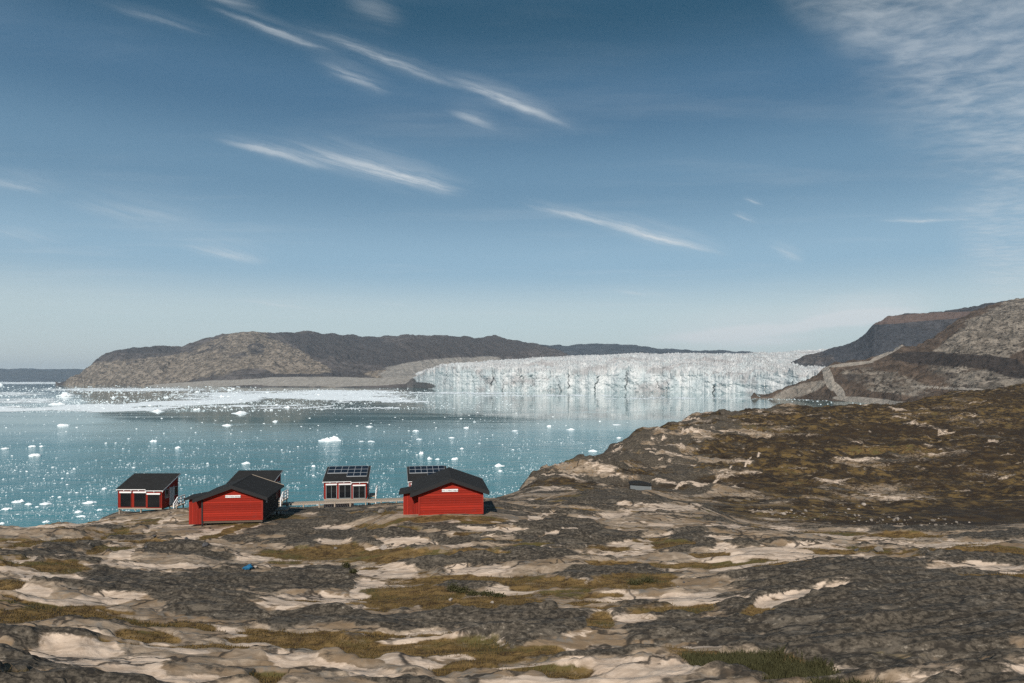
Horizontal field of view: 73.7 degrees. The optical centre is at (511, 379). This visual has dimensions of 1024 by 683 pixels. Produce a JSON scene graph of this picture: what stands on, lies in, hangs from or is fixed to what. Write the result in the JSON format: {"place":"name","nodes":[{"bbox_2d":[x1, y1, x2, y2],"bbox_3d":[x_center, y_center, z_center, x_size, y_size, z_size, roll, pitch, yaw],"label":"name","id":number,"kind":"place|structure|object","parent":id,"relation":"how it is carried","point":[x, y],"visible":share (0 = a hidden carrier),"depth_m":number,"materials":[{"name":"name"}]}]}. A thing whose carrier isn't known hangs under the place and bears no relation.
{"place":"outdoors","nodes":[
{"label":"outdoors","id":0,"kind":"place"},
{"bbox_2d":[0,368,83,381],"bbox_3d":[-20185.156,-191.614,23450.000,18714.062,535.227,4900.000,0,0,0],"label":"hills","id":1,"kind":"structure","parent":0,"point":[33,375],"depth_m":22689.88,"materials":[{"name":"grey stone"}]},
{"bbox_2d":[55,331,569,387],"bbox_3d":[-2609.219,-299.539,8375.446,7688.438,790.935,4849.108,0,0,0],"label":"headland","id":2,"kind":"structure","parent":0,"point":[280,359],"depth_m":7907.95,"materials":[{"name":"brown stone"}]},
{"bbox_2d":[0,382,874,526],"bbox_3d":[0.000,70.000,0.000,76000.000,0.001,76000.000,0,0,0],"label":"water","id":3,"kind":"structure","parent":0,"point":[596,417],"depth_m":840.33,"materials":[{"name":"teal liquid"}]},
{"bbox_2d":[11,499,24,502],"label":"iceberg","id":4,"kind":"object","parent":3,"relation":"on","point":[18,501],"visible":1,"depth_m":389.64,"materials":[{"name":"white ice"}]},
{"bbox_2d":[48,402,65,404],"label":"iceberg","id":5,"kind":"object","parent":3,"relation":"on","point":[59,403],"visible":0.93,"depth_m":1906.95,"materials":[{"name":"white ice"}]},
{"bbox_2d":[56,392,75,395],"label":"iceberg","id":6,"kind":"object","parent":3,"relation":"on","point":[65,394],"visible":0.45,"depth_m":2897.17,"materials":[{"name":"white ice"}]},
{"bbox_2d":[83,501,96,503],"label":"iceberg","id":7,"kind":"object","parent":3,"relation":"on","point":[88,502],"visible":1,"depth_m":386.37,"materials":[{"name":"white ice"}]},
{"bbox_2d":[231,411,246,413],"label":"iceberg","id":8,"kind":"object","parent":3,"relation":"on","point":[241,412],"visible":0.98,"depth_m":1407.41,"materials":[{"name":"white ice"}]},
{"bbox_2d":[318,436,340,440],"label":"iceberg","id":9,"kind":"object","parent":3,"relation":"on","point":[334,438],"visible":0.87,"depth_m":778.05,"materials":[{"name":"white ice"}]},
{"bbox_2d":[0,382,772,411],"bbox_3d":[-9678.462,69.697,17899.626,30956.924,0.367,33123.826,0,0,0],"label":"ice slush","id":10,"kind":"object","parent":3,"relation":"on","point":[333,395],"visible":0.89,"depth_m":2525.23,"materials":[{"name":"white ice"}]},
{"bbox_2d":[0,382,855,523],"bbox_3d":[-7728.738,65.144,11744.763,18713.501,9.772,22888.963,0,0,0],"label":"brash ice","id":11,"kind":"structure","parent":3,"relation":"on","point":[214,440],"depth_m":1839.64,"materials":[{"name":"white ice"}]},
{"bbox_2d":[0,488,1023,682],"bbox_3d":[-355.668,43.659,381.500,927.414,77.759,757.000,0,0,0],"label":"ground","id":12,"kind":"structure","parent":0,"point":[931,616],"depth_m":29.64,"materials":[{"name":"stone"}]},
{"bbox_2d":[116,473,184,513],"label":"cabin","id":13,"kind":"object","parent":12,"relation":"on","point":[151,491],"visible":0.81,"depth_m":76.27,"materials":[{"name":"wood"}]},
{"bbox_2d":[119,491,131,506],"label":"window","id":14,"kind":"structure","parent":13,"relation":"in","point":[125,496],"depth_m":75.97,"materials":[{"name":"black glass"}]},
{"bbox_2d":[133,491,145,506],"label":"window","id":15,"kind":"structure","parent":13,"relation":"in","point":[139,496],"depth_m":75.97,"materials":[{"name":"black glass"}]},
{"bbox_2d":[146,493,159,507],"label":"window","id":16,"kind":"structure","parent":13,"relation":"in","point":[153,499],"depth_m":75.69,"materials":[{"name":"black glass"}]},
{"bbox_2d":[165,489,168,497],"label":"window","id":17,"kind":"structure","parent":13,"relation":"in","point":[166,490],"depth_m":76.66,"materials":[{"name":"black glass"}]},
{"bbox_2d":[169,486,173,504],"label":"door","id":18,"kind":"structure","parent":13,"relation":"in","point":[171,489],"depth_m":77.77,"materials":[{"name":"grey paint"}]},
{"bbox_2d":[174,486,177,494],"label":"window","id":19,"kind":"structure","parent":13,"relation":"in","point":[176,487],"depth_m":78.80,"materials":[{"name":"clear glass"}]},
{"bbox_2d":[184,474,290,526],"bbox_3d":[-24.637,11.567,61.751,7.660,5.080,6.875,0,0,-7],"label":"cabin","id":20,"kind":"object","parent":12,"relation":"on","point":[252,498],"visible":1,"depth_m":58.79,"materials":[{"name":"wood"}]},
{"bbox_2d":[242,564,252,569],"bbox_3d":[-15.578,11.020,40.232,0.621,0.343,0.386,0,0,0],"label":"bag","id":21,"kind":"object","parent":12,"relation":"on","point":[248,566],"visible":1,"depth_m":40.09,"materials":[{"name":"blue plastic"}]},
{"bbox_2d":[226,470,288,505],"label":"cabin","id":22,"kind":"object","parent":12,"relation":"on","point":[273,475],"visible":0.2,"depth_m":79.86,"materials":[{"name":"wood"}]},
{"bbox_2d":[279,498,402,507],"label":"boardwalk","id":23,"kind":"structure","parent":12,"relation":"on","point":[338,503],"depth_m":81.06,"materials":[{"name":"grey wood"}]},
{"bbox_2d":[341,562,358,572],"bbox_3d":[-9.366,10.903,39.730,0.730,0.400,1.772,0,0,-35],"label":"shrub","id":24,"kind":"object","parent":12,"relation":"on","point":[347,564],"visible":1,"depth_m":40.12,"materials":[{"name":"green plant"}]},
{"bbox_2d":[322,466,377,504],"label":"cabin","id":25,"kind":"object","parent":12,"relation":"on","point":[346,482],"visible":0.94,"depth_m":85.06,"materials":[{"name":"wood"}]},
{"bbox_2d":[326,484,336,498],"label":"window","id":26,"kind":"structure","parent":25,"relation":"in","point":[331,489],"depth_m":84.71,"materials":[{"name":"black glass"}]},
{"bbox_2d":[339,483,350,498],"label":"window","id":27,"kind":"structure","parent":25,"relation":"in","point":[344,489],"depth_m":84.95,"materials":[{"name":"black glass"}]},
{"bbox_2d":[353,484,365,498],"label":"window","id":28,"kind":"structure","parent":25,"relation":"in","point":[358,490],"depth_m":84.91,"materials":[{"name":"black glass"}]},
{"bbox_2d":[379,544,387,549],"bbox_3d":[-8.829,11.516,46.892,0.648,0.438,0.435,-7,5,-29],"label":"boulder","id":29,"kind":"object","parent":12,"relation":"on","point":[383,547],"visible":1,"depth_m":46.74,"materials":[{"name":"stone"}]},
{"bbox_2d":[407,465,445,486],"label":"cabin","id":30,"kind":"object","parent":12,"relation":"on","point":[415,472],"visible":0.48,"depth_m":92.59,"materials":[{"name":"wood"}]},
{"bbox_2d":[399,467,489,515],"bbox_3d":[-5.671,9.620,56.514,7.055,3.910,6.875,0,0,-7],"label":"cabin","id":31,"kind":"object","parent":12,"relation":"on","point":[449,490],"visible":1,"depth_m":53.56,"materials":[{"name":"wood"}]},
{"bbox_2d":[444,580,505,596],"bbox_3d":[-1.747,9.992,32.394,3.407,0.598,0.775,0,0,32],"label":"shrub","id":32,"kind":"object","parent":12,"relation":"on","point":[452,587],"visible":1,"depth_m":32.39,"materials":[{"name":"green plant"}]},
{"bbox_2d":[0,506,1023,682],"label":"grass","id":33,"kind":"structure","parent":12,"relation":"on","point":[264,678],"depth_m":28.72,"materials":[{"name":"green plant"}]},
{"bbox_2d":[626,575,659,584],"bbox_3d":[6.364,9.863,33.440,1.989,0.454,0.765,0,0,-39],"label":"shrub","id":34,"kind":"object","parent":12,"relation":"on","point":[645,580],"visible":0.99,"depth_m":33.62,"materials":[{"name":"green plant"}]},
{"bbox_2d":[677,643,892,682],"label":"grass","id":35,"kind":"object","parent":12,"relation":"on","point":[774,666],"visible":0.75,"depth_m":19.15,"materials":[{"name":"green plant"}]},
{"bbox_2d":[874,546,883,551],"bbox_3d":[22.928,10.607,42.646,0.496,0.365,0.345,0,0,13],"label":"boulder","id":36,"kind":"object","parent":12,"relation":"on","point":[878,549],"visible":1,"depth_m":42.57,"materials":[{"name":"stone"}]},
{"bbox_2d":[0,0,1023,368],"label":"sky","id":37,"kind":"structure","parent":0,"point":[769,176],"materials":[{"name":"blue"}]},
{"bbox_2d":[406,348,829,393],"bbox_3d":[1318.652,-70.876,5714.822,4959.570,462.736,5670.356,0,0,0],"label":"glacier","id":38,"kind":"object","parent":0,"point":[753,372],"visible":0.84,"depth_m":4166.63,"materials":[{"name":"white ice"}]},
{"bbox_2d":[542,343,751,355],"bbox_3d":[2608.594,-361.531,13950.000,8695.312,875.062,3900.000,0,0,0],"label":"distant hills","id":39,"kind":"structure","parent":0,"point":[592,349],"depth_m":14531.78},
{"bbox_2d":[519,383,1023,526],"bbox_3d":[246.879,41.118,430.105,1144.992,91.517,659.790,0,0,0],"label":"hill","id":40,"kind":"structure","parent":0,"point":[952,456],"depth_m":169.23,"materials":[{"name":"brown stone"}]},
{"bbox_2d":[628,481,651,489],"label":"shed","id":41,"kind":"structure","parent":40,"relation":"on","point":[639,485],"depth_m":122.00,"materials":[{"name":"wood"}]},
{"bbox_2d":[751,298,1023,404],"bbox_3d":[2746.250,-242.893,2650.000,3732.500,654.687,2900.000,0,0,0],"label":"mountain","id":42,"kind":"structure","parent":0,"point":[980,349],"depth_m":2239.14,"materials":[{"name":"grey stone"}]},
{"bbox_2d":[791,300,1008,366],"bbox_3d":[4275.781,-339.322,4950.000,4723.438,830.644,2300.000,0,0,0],"label":"mountain","id":43,"kind":"structure","parent":0,"point":[888,334],"depth_m":4821.27,"materials":[{"name":"stone"}]}
]}

